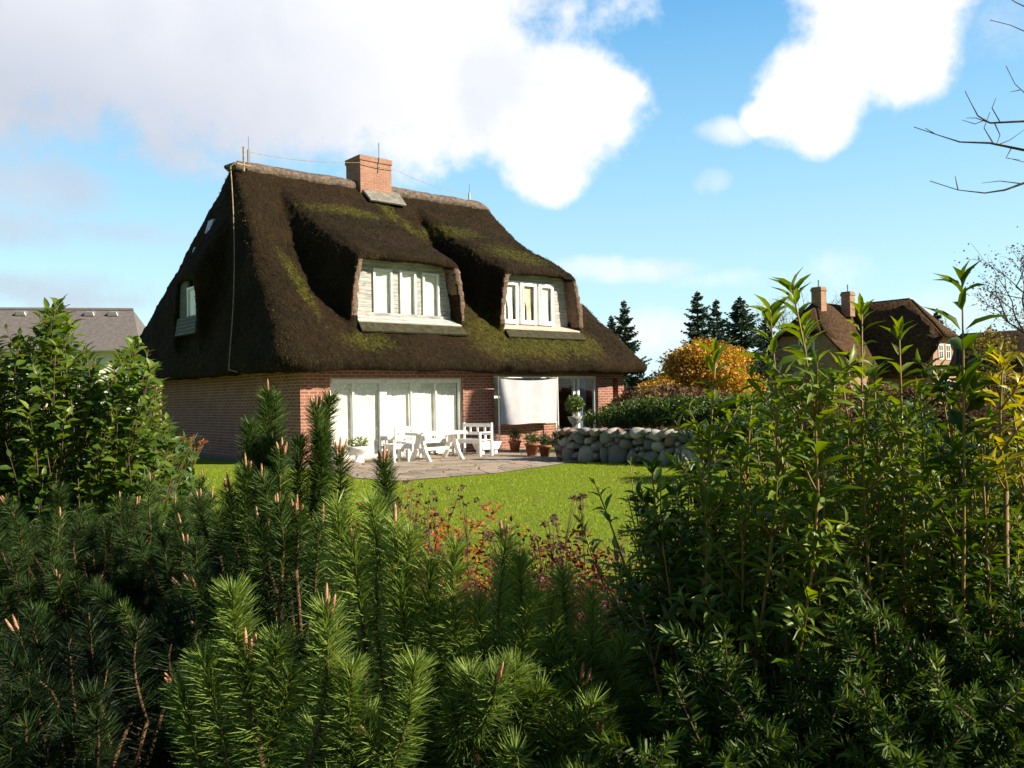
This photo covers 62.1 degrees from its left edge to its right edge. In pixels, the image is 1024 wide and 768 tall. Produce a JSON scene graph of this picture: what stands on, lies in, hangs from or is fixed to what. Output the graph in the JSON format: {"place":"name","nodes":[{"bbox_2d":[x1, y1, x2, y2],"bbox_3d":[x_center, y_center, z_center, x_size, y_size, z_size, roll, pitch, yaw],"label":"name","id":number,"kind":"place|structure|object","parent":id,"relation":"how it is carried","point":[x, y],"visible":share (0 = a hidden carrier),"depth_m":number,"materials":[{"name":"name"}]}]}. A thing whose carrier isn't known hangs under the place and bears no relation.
{"place":"outdoors","nodes":[
{"label":"outdoors","id":0,"kind":"place"},
{"bbox_2d":[0,307,144,411],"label":"rendered house","id":1,"kind":"structure","parent":0,"point":[104,329],"depth_m":47.38,"materials":[{"name":"grey tile"}]},
{"bbox_2d":[199,454,294,465],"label":"side path","id":2,"kind":"structure","parent":0,"point":[217,457],"depth_m":24.92,"materials":[{"name":"grey stone"}]},
{"bbox_2d":[286,448,577,480],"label":"patio","id":3,"kind":"structure","parent":0,"point":[502,460],"depth_m":20.39,"materials":[{"name":"stone"}]},
{"bbox_2d":[346,436,369,462],"bbox_3d":[-3.947,1.655,21.750,0.660,0.707,0.660,0,-1,-41],"label":"planter bowl","id":4,"kind":"object","parent":3,"relation":"on","point":[357,451],"visible":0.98,"depth_m":21.62,"materials":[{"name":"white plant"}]},
{"bbox_2d":[383,443,410,462],"bbox_3d":[-2.952,1.760,21.820,0.540,0.460,0.505,0,-1,-41],"label":"garden stool","id":5,"kind":"object","parent":3,"relation":"on","point":[395,446],"visible":0.91,"depth_m":21.72,"materials":[{"name":"white wood"}]},
{"bbox_2d":[394,426,420,457],"bbox_3d":[-2.823,1.580,23.229,0.598,0.860,0.500,0,-1,-41],"label":"garden chair","id":6,"kind":"object","parent":3,"relation":"on","point":[399,429],"visible":0.76,"depth_m":23.30,"materials":[{"name":"white wood"}]},
{"bbox_2d":[397,433,458,456],"bbox_3d":[-2.415,1.569,24.320,1.900,0.900,0.510,0,-1,-41],"label":"garden bench","id":7,"kind":"object","parent":3,"relation":"on","point":[434,440],"visible":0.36,"depth_m":24.19,"materials":[{"name":"white wood"}]},
{"bbox_2d":[405,430,467,461],"bbox_3d":[-1.971,1.610,22.256,1.600,0.735,0.950,0,-1,-41],"label":"garden table","id":8,"kind":"object","parent":3,"relation":"on","point":[420,439],"visible":1,"depth_m":22.10,"materials":[{"name":"white wood"}]},
{"bbox_2d":[451,422,492,455],"bbox_3d":[-1.122,1.534,23.735,0.510,0.900,1.200,0,-1,-45],"label":"garden bench","id":9,"kind":"object","parent":3,"relation":"on","point":[464,440],"visible":0.81,"depth_m":23.64,"materials":[{"name":"white wood"}]},
{"bbox_2d":[473,435,501,453],"bbox_3d":[-0.719,1.694,24.236,0.753,0.580,0.456,0,-1,-41],"label":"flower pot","id":10,"kind":"object","parent":3,"relation":"on","point":[486,445],"visible":0.61,"depth_m":24.12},
{"bbox_2d":[507,428,521,451],"bbox_3d":[0.086,1.613,24.872,0.470,0.730,0.416,-1,-1,9],"label":"flower pot","id":11,"kind":"object","parent":3,"relation":"on","point":[514,444],"visible":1,"depth_m":24.78,"materials":[{"name":"ceramic"}]},
{"bbox_2d":[523,432,538,455],"bbox_3d":[0.518,1.597,23.046,0.474,0.686,0.516,0,-1,-41],"label":"flower pot","id":12,"kind":"object","parent":3,"relation":"on","point":[531,448],"visible":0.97,"depth_m":22.94,"materials":[{"name":"ceramic"}]},
{"bbox_2d":[536,431,552,456],"bbox_3d":[0.886,1.584,22.563,0.485,0.682,0.485,0,-1,-41],"label":"flower pot","id":13,"kind":"object","parent":3,"relation":"on","point":[544,447],"visible":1,"depth_m":22.46,"materials":[{"name":"ceramic"}]},
{"bbox_2d":[551,425,568,459],"bbox_3d":[1.278,1.461,21.375,0.547,0.876,0.564,-2,-1,36],"label":"flower pot","id":14,"kind":"object","parent":3,"relation":"on","point":[559,437],"visible":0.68,"depth_m":21.30,"materials":[{"name":"ceramic"}]},
{"bbox_2d":[0,0,1023,378],"label":"sky","id":15,"kind":"structure","parent":0,"point":[658,153],"materials":[{"name":"blue"}]},
{"bbox_2d":[181,424,1023,625],"bbox_3d":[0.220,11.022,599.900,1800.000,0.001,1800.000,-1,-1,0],"label":"lawn","id":16,"kind":"structure","parent":0,"point":[202,463],"depth_m":13.28,"materials":[{"name":"green plant"}]},
{"bbox_2d":[7,404,218,533],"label":"evergreen shrub","id":17,"kind":"object","parent":16,"relation":"on","point":[188,482],"visible":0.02,"depth_m":6.92,"materials":[{"name":"green plant"}]},
{"bbox_2d":[180,433,207,466],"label":"garden flower","id":18,"kind":"object","parent":16,"relation":"on","point":[201,441],"visible":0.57,"depth_m":21.17,"materials":[{"name":"orange plant"}]},
{"bbox_2d":[131,137,646,462],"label":"thatched house","id":19,"kind":"structure","parent":16,"relation":"on","point":[374,297],"depth_m":25.44,"materials":[{"name":"brown plant"}]},
{"bbox_2d":[187,286,195,316],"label":"hip window","id":20,"kind":"structure","parent":19,"relation":"in","point":[191,309],"depth_m":25.97,"materials":[{"name":"white paint"}]},
{"bbox_2d":[330,378,382,459],"bbox_3d":[-4.219,0.919,22.895,1.650,2.150,0.177,0,-1,-41],"label":"garden door","id":21,"kind":"structure","parent":19,"relation":"in","point":[361,398],"depth_m":23.06,"materials":[{"name":"white paint"}]},
{"bbox_2d":[372,268,392,315],"bbox_3d":[-3.720,-2.634,24.380,0.640,1.340,0.122,0,-1,-41],"label":"dormer window","id":22,"kind":"structure","parent":19,"relation":"in","point":[382,281],"depth_m":24.44,"materials":[{"name":"white glass"}]},
{"bbox_2d":[399,270,416,316],"bbox_3d":[-3.067,-2.638,24.939,0.560,1.340,0.117,0,-1,-41],"label":"dormer window","id":23,"kind":"structure","parent":19,"relation":"in","point":[407,282],"depth_m":25.00,"materials":[{"name":"white glass"}]},
{"bbox_2d":[384,378,461,455],"bbox_3d":[-2.537,0.908,24.340,2.670,2.150,0.177,0,-1,-41],"label":"garden window","id":24,"kind":"structure","parent":19,"relation":"in","point":[424,404],"depth_m":24.42,"materials":[{"name":"white glass"}]},
{"bbox_2d":[422,273,439,317],"bbox_3d":[-2.447,-2.642,25.476,0.600,1.340,0.122,0,-1,-41],"label":"dormer window","id":25,"kind":"structure","parent":19,"relation":"in","point":[430,283],"depth_m":25.54,"materials":[{"name":"white glass"}]},
{"bbox_2d":[504,281,518,323],"bbox_3d":[-0.075,-2.639,27.398,0.700,1.380,0.122,0,-1,-41],"label":"dormer window","id":26,"kind":"structure","parent":19,"relation":"in","point":[511,315],"depth_m":27.50,"materials":[{"name":"white paint"}]},
{"bbox_2d":[494,376,552,423],"bbox_3d":[0.304,0.491,26.879,2.590,1.490,0.220,0,-1,-41],"label":"kitchen window","id":27,"kind":"structure","parent":19,"relation":"in","point":[495,377],"depth_m":26.33,"materials":[{"name":"white paint"}]},
{"bbox_2d":[519,282,536,324],"bbox_3d":[0.532,-2.643,27.918,0.700,1.380,0.122,0,-1,-41],"label":"dormer window","id":28,"kind":"structure","parent":19,"relation":"in","point":[527,291],"depth_m":27.95,"materials":[{"name":"white paint"}]},
{"bbox_2d":[498,376,558,450],"bbox_3d":[0.544,0.882,26.258,2.488,2.240,0.079,0,-1,-41],"label":"hanging cloth","id":29,"kind":"object","parent":19,"relation":"hanging from","point":[525,401],"visible":1,"depth_m":26.21,"materials":[{"name":"white fabric"}]},
{"bbox_2d":[537,283,553,325],"bbox_3d":[1.131,-2.647,28.433,0.680,1.380,0.122,0,-1,-41],"label":"dormer window","id":30,"kind":"structure","parent":19,"relation":"in","point":[545,292],"depth_m":28.47,"materials":[{"name":"white paint"}]},
{"bbox_2d":[554,376,596,442],"bbox_3d":[2.011,0.847,28.440,1.950,2.220,0.380,0,-1,-41],"label":"garden door","id":31,"kind":"structure","parent":19,"relation":"in","point":[580,380],"depth_m":28.90,"materials":[{"name":"white paint"}]},
{"bbox_2d":[331,462,673,579],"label":"fallen leaves","id":32,"kind":"object","parent":16,"relation":"on","point":[538,502],"visible":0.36,"depth_m":12.89,"materials":[{"name":"brown plant"}]},
{"bbox_2d":[606,315,615,329],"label":"spruce tree","id":33,"kind":"object","parent":16,"relation":"on","point":[611,322],"visible":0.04,"depth_m":65.98,"materials":[{"name":"green plant"}]},
{"bbox_2d":[612,300,656,395],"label":"spruce tree","id":34,"kind":"object","parent":16,"relation":"on","point":[630,380],"visible":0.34,"depth_m":59.80,"materials":[{"name":"green plant"}]},
{"bbox_2d":[603,385,673,427],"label":"garden shrub","id":35,"kind":"object","parent":16,"relation":"on","point":[625,395],"visible":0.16,"depth_m":26.68,"materials":[{"name":"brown plant"}]},
{"bbox_2d":[635,375,683,391],"bbox_3d":[5.678,0.828,32.920,1.846,2.362,2.066,-1,-1,-21],"label":"autumn tree","id":36,"kind":"object","parent":16,"relation":"on","point":[656,381],"visible":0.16,"depth_m":32.72,"materials":[{"name":"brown plant"}]},
{"bbox_2d":[554,427,772,466],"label":"stone wall","id":37,"kind":"structure","parent":16,"relation":"on","point":[605,444],"depth_m":19.96,"materials":[{"name":"stone"}]},
{"bbox_2d":[564,393,585,427],"bbox_3d":[1.596,0.703,21.388,0.549,0.943,0.554,-1,-1,-17],"label":"topiary urn","id":38,"kind":"object","parent":37,"relation":"on","point":[574,403],"visible":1,"depth_m":21.28,"materials":[{"name":"green plant"}]},
{"bbox_2d":[651,380,696,426],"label":"garden shrub","id":39,"kind":"object","parent":16,"relation":"on","point":[670,390],"visible":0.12,"depth_m":27.62,"materials":[{"name":"brown plant"}]},
{"bbox_2d":[641,291,715,380],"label":"spruce tree","id":40,"kind":"object","parent":16,"relation":"on","point":[694,328],"visible":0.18,"depth_m":61.88,"materials":[{"name":"green plant"}]},
{"bbox_2d":[672,386,725,426],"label":"garden shrub","id":41,"kind":"object","parent":16,"relation":"on","point":[699,393],"visible":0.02,"depth_m":26.65,"materials":[{"name":"brown plant"}]},
{"bbox_2d":[650,335,767,396],"bbox_3d":[7.827,0.022,34.029,4.596,3.927,4.329,-2,-1,24],"label":"autumn tree","id":42,"kind":"object","parent":16,"relation":"on","point":[688,367],"visible":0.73,"depth_m":33.02,"materials":[{"name":"brown plant"}]},
{"bbox_2d":[701,299,733,347],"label":"spruce tree","id":43,"kind":"object","parent":16,"relation":"on","point":[717,314],"visible":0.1,"depth_m":63.93,"materials":[{"name":"green plant"}]},
{"bbox_2d":[623,426,821,458],"bbox_3d":[4.634,1.482,21.241,5.300,0.720,3.700,-2,-1,42],"label":"raised bed","id":44,"kind":"object","parent":16,"relation":"on","point":[661,428],"depth_m":21.74,"materials":[{"name":"soil"}]},
{"bbox_2d":[580,402,630,429],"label":"hedge shrub","id":45,"kind":"object","parent":44,"relation":"on","point":[604,412],"visible":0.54,"depth_m":21.19,"materials":[{"name":"green plant"}]},
{"bbox_2d":[605,397,658,428],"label":"hedge shrub","id":46,"kind":"object","parent":44,"relation":"on","point":[626,414],"visible":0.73,"depth_m":20.70,"materials":[{"name":"green plant"}]},
{"bbox_2d":[631,395,684,429],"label":"hedge shrub","id":47,"kind":"object","parent":44,"relation":"on","point":[652,410],"visible":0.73,"depth_m":20.36,"materials":[{"name":"green plant"}]},
{"bbox_2d":[659,393,710,429],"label":"hedge shrub","id":48,"kind":"object","parent":44,"relation":"on","point":[674,404],"visible":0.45,"depth_m":19.88,"materials":[{"name":"green plant"}]},
{"bbox_2d":[682,394,730,425],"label":"hedge shrub","id":49,"kind":"object","parent":44,"relation":"on","point":[699,411],"visible":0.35,"depth_m":19.56,"materials":[{"name":"green plant"}]},
{"bbox_2d":[701,393,754,422],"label":"hedge shrub","id":50,"kind":"object","parent":44,"relation":"on","point":[730,406],"visible":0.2,"depth_m":19.07,"materials":[{"name":"green plant"}]},
{"bbox_2d":[734,390,803,418],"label":"hedge shrub","id":51,"kind":"object","parent":44,"relation":"on","point":[769,401],"visible":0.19,"depth_m":18.56,"materials":[{"name":"green plant"}]},
{"bbox_2d":[707,404,796,479],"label":"garden shrub","id":52,"kind":"object","parent":16,"relation":"on","point":[741,423],"visible":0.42,"depth_m":15.22,"materials":[{"name":"green plant"}]},
{"bbox_2d":[711,296,800,392],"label":"spruce tree","id":53,"kind":"object","parent":16,"relation":"on","point":[741,320],"visible":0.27,"depth_m":57.69,"materials":[{"name":"green plant"}]},
{"bbox_2d":[752,320,775,377],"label":"spruce tree","id":54,"kind":"object","parent":16,"relation":"on","point":[765,329],"visible":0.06,"depth_m":65.83,"materials":[{"name":"green plant"}]},
{"bbox_2d":[753,283,845,327],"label":"twiggy tree","id":55,"kind":"object","parent":16,"relation":"on","point":[792,311],"visible":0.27,"depth_m":75.61,"materials":[{"name":"grey plant"}]},
{"bbox_2d":[756,376,859,424],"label":"garden shrub","id":56,"kind":"object","parent":16,"relation":"on","point":[772,383],"visible":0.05,"depth_m":34.12,"materials":[{"name":"green plant"}]},
{"bbox_2d":[770,400,884,476],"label":"garden shrub","id":57,"kind":"object","parent":16,"relation":"on","point":[851,415],"visible":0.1,"depth_m":14.30,"materials":[{"name":"green plant"}]},
{"bbox_2d":[796,381,898,415],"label":"garden shrub","id":58,"kind":"object","parent":16,"relation":"on","point":[839,396],"visible":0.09,"depth_m":32.12,"materials":[{"name":"green plant"}]},
{"bbox_2d":[759,280,958,396],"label":"thatched house","id":59,"kind":"structure","parent":16,"relation":"on","point":[928,336],"depth_m":61.86,"materials":[{"name":"brick"}]},
{"bbox_2d":[798,336,814,354],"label":"window","id":60,"kind":"structure","parent":59,"relation":"in","point":[799,342],"depth_m":61.56,"materials":[{"name":"white paint"}]},
{"bbox_2d":[945,344,950,359],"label":"window","id":61,"kind":"structure","parent":59,"relation":"in","point":[947,346],"depth_m":61.41,"materials":[{"name":"white paint"}]},
{"bbox_2d":[835,392,956,473],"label":"garden shrub","id":62,"kind":"object","parent":16,"relation":"on","point":[925,426],"visible":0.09,"depth_m":13.74,"materials":[{"name":"green plant"}]},
{"bbox_2d":[854,383,940,416],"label":"garden shrub","id":63,"kind":"object","parent":16,"relation":"on","point":[891,391],"visible":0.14,"depth_m":32.42,"materials":[{"name":"green plant"}]},
{"bbox_2d":[889,380,951,414],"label":"garden shrub","id":64,"kind":"object","parent":16,"relation":"on","point":[907,389],"visible":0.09,"depth_m":31.78,"materials":[{"name":"brown plant"}]},
{"bbox_2d":[914,0,1023,193],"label":"bare tree","id":65,"kind":"object","parent":16,"relation":"on","point":[1007,146],"visible":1,"depth_m":5.62,"materials":[{"name":"brown plant"}]},
{"bbox_2d":[919,395,1023,482],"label":"garden shrub","id":66,"kind":"object","parent":16,"relation":"on","point":[972,413],"visible":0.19,"depth_m":13.32,"materials":[{"name":"green plant"}]},
{"bbox_2d":[933,370,1023,424],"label":"garden shrub","id":67,"kind":"object","parent":16,"relation":"on","point":[1009,381],"visible":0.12,"depth_m":29.51,"materials":[{"name":"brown plant"}]},
{"bbox_2d":[953,226,1023,340],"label":"twiggy tree","id":68,"kind":"object","parent":16,"relation":"on","point":[1005,318],"visible":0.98,"depth_m":24.83,"materials":[{"name":"grey plant"}]},
{"bbox_2d":[964,327,1023,427],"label":"young tree","id":69,"kind":"object","parent":16,"relation":"on","point":[990,339],"visible":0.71,"depth_m":25.84,"materials":[{"name":"yellow plant"}]},
{"bbox_2d":[946,330,1023,385],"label":"house","id":70,"kind":"structure","parent":0,"point":[956,359],"depth_m":42.92,"materials":[{"name":"brick"}]},
{"bbox_2d":[985,380,1023,413],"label":"garden shrub","id":71,"kind":"object","parent":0,"point":[1015,381],"visible":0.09,"depth_m":28.98,"materials":[{"name":"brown plant"}]},
{"label":"planting bed","id":72,"kind":"structure","parent":0,"visible":0},
{"bbox_2d":[0,294,204,637],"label":"laurel bush","id":73,"kind":"object","parent":72,"relation":"on","point":[108,464],"visible":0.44,"depth_m":4.33,"materials":[{"name":"green plant"}]},
{"bbox_2d":[0,470,233,767],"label":"dwarf pine","id":74,"kind":"object","parent":72,"relation":"on","point":[56,582],"visible":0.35,"depth_m":3.18,"materials":[{"name":"green plant"}]},
{"bbox_2d":[0,592,339,767],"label":"dwarf pine","id":75,"kind":"object","parent":72,"relation":"on","point":[39,706],"visible":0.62,"depth_m":1.85,"materials":[{"name":"green plant"}]},
{"bbox_2d":[74,488,334,767],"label":"dwarf pine","id":76,"kind":"object","parent":72,"relation":"on","point":[161,584],"visible":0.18,"depth_m":2.84,"materials":[{"name":"green plant"}]},
{"bbox_2d":[113,379,401,758],"bbox_3d":[-0.604,0.827,2.341,0.916,1.688,0.870,-1,-1,0],"label":"dwarf pine","id":77,"kind":"object","parent":72,"relation":"on","point":[285,569],"visible":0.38,"depth_m":2.19,"materials":[{"name":"green plant"}]},
{"bbox_2d":[154,568,441,767],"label":"dwarf pine","id":78,"kind":"object","parent":72,"relation":"on","point":[264,737],"visible":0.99,"depth_m":1.37,"materials":[{"name":"green plant"}]},
{"bbox_2d":[348,512,447,671],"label":"red shrub","id":79,"kind":"object","parent":72,"relation":"on","point":[435,515],"visible":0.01,"depth_m":4.01,"materials":[{"name":"brown plant"}]},
{"bbox_2d":[356,480,513,712],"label":"red shrub","id":80,"kind":"object","parent":72,"relation":"on","point":[449,515],"visible":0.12,"depth_m":4.30,"materials":[{"name":"brown plant"}]},
{"bbox_2d":[401,490,530,647],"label":"red shrub","id":81,"kind":"object","parent":72,"relation":"on","point":[439,537],"visible":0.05,"depth_m":3.91,"materials":[{"name":"brown plant"}]},
{"bbox_2d":[272,486,678,767],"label":"dwarf pine","id":82,"kind":"object","parent":72,"relation":"on","point":[487,690],"visible":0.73,"depth_m":1.50,"materials":[{"name":"green plant"}]},
{"bbox_2d":[385,527,606,765],"bbox_3d":[-0.023,1.085,3.004,0.808,1.131,0.756,-2,-1,34],"label":"red shrub","id":83,"kind":"object","parent":72,"relation":"on","point":[427,532],"visible":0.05,"depth_m":3.04,"materials":[{"name":"brown plant"}]},
{"bbox_2d":[463,495,621,632],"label":"red shrub","id":84,"kind":"object","parent":72,"relation":"on","point":[536,537],"visible":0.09,"depth_m":3.52,"materials":[{"name":"brown plant"}]},
{"bbox_2d":[499,554,683,767],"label":"dwarf pine","id":85,"kind":"object","parent":72,"relation":"on","point":[623,661],"visible":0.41,"depth_m":1.52,"materials":[{"name":"green plant"}]},
{"bbox_2d":[521,492,661,633],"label":"red shrub","id":86,"kind":"object","parent":72,"relation":"on","point":[556,524],"visible":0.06,"depth_m":3.44,"materials":[{"name":"brown plant"}]},
{"bbox_2d":[538,566,660,675],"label":"red shrub","id":87,"kind":"object","parent":72,"relation":"on","point":[594,577],"visible":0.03,"depth_m":2.84,"materials":[{"name":"brown plant"}]},
{"bbox_2d":[553,539,672,638],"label":"red shrub","id":88,"kind":"object","parent":72,"relation":"on","point":[563,561],"visible":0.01,"depth_m":3.38,"materials":[{"name":"brown plant"}]},
{"bbox_2d":[618,455,735,716],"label":"privet shrub","id":89,"kind":"object","parent":72,"relation":"on","point":[674,572],"visible":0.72,"depth_m":1.56,"materials":[{"name":"green plant"}]},
{"bbox_2d":[573,456,831,741],"bbox_3d":[0.384,0.892,1.727,0.570,1.466,0.552,-1,-1,0],"label":"privet shrub","id":90,"kind":"object","parent":72,"relation":"on","point":[664,505],"visible":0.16,"depth_m":1.62,"materials":[{"name":"green plant"}]},
{"bbox_2d":[581,620,852,767],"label":"yew bush","id":91,"kind":"object","parent":72,"relation":"on","point":[708,740],"visible":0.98,"depth_m":1.30,"materials":[{"name":"green plant"}]},
{"bbox_2d":[654,337,787,715],"bbox_3d":[0.401,0.766,1.556,0.252,1.705,0.271,-1,-1,0],"label":"privet shrub","id":92,"kind":"object","parent":72,"relation":"on","point":[704,496],"visible":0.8,"depth_m":1.53,"materials":[{"name":"green plant"}]},
{"bbox_2d":[580,425,885,727],"bbox_3d":[0.470,0.863,1.831,0.761,1.554,0.702,-2,-1,36],"label":"shrub","id":93,"kind":"object","parent":72,"relation":"on","point":[753,431],"visible":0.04,"depth_m":1.79,"materials":[{"name":"plant"}]},
{"bbox_2d":[716,266,874,723],"bbox_3d":[0.504,0.709,1.428,0.251,1.810,0.259,-1,-1,-27],"label":"privet shrub","id":94,"kind":"object","parent":72,"relation":"on","point":[824,542],"visible":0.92,"depth_m":1.43,"materials":[{"name":"green plant"}]},
{"bbox_2d":[712,418,958,758],"bbox_3d":[0.659,0.843,1.690,0.546,1.553,0.544,-1,-1,0],"label":"privet shrub","id":95,"kind":"object","parent":72,"relation":"on","point":[870,514],"visible":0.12,"depth_m":1.60,"materials":[{"name":"green plant"}]},
{"bbox_2d":[715,407,1015,707],"bbox_3d":[0.765,0.839,1.819,0.717,1.590,0.712,-1,-1,0],"label":"shrub","id":96,"kind":"object","parent":72,"relation":"on","point":[896,510],"visible":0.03,"depth_m":1.74,"materials":[{"name":"plant"}]},
{"bbox_2d":[712,557,1023,767],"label":"yew bush","id":97,"kind":"object","parent":72,"relation":"on","point":[882,727],"visible":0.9,"depth_m":1.25,"materials":[{"name":"green plant"}]},
{"bbox_2d":[809,293,977,700],"bbox_3d":[0.675,0.728,1.475,0.290,1.766,0.218,-1,-1,0],"label":"privet shrub","id":98,"kind":"object","parent":72,"relation":"on","point":[858,513],"visible":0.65,"depth_m":1.48,"materials":[{"name":"green plant"}]},
{"bbox_2d":[789,410,1002,599],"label":"shrub","id":99,"kind":"object","parent":72,"relation":"on","point":[917,425],"visible":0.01,"depth_m":2.27,"materials":[{"name":"green plant"}]},
{"bbox_2d":[835,424,1023,681],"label":"privet shrub","id":100,"kind":"object","parent":72,"relation":"on","point":[993,500],"visible":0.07,"depth_m":1.60,"materials":[{"name":"green plant"}]},
{"bbox_2d":[872,424,1023,697],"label":"shrub","id":101,"kind":"object","parent":72,"relation":"on","point":[934,429],"depth_m":1.83,"materials":[{"name":"green plant"}]},
{"bbox_2d":[895,259,1023,766],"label":"privet shrub","id":102,"kind":"object","parent":72,"relation":"on","point":[962,464],"visible":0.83,"depth_m":1.38,"materials":[{"name":"green plant"}]},
{"bbox_2d":[907,554,1023,767],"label":"yew bush","id":103,"kind":"object","parent":72,"relation":"on","point":[1008,677],"visible":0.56,"depth_m":1.26,"materials":[{"name":"green plant"}]},
{"bbox_2d":[941,353,1023,639],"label":"privet shrub","id":104,"kind":"object","parent":72,"relation":"on","point":[1018,461],"visible":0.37,"depth_m":1.44,"materials":[{"name":"green plant"}]},
{"bbox_2d":[968,338,1023,664],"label":"privet shrub","id":105,"kind":"object","parent":72,"relation":"on","point":[1003,471],"visible":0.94,"depth_m":1.36,"materials":[{"name":"yellow plant"}]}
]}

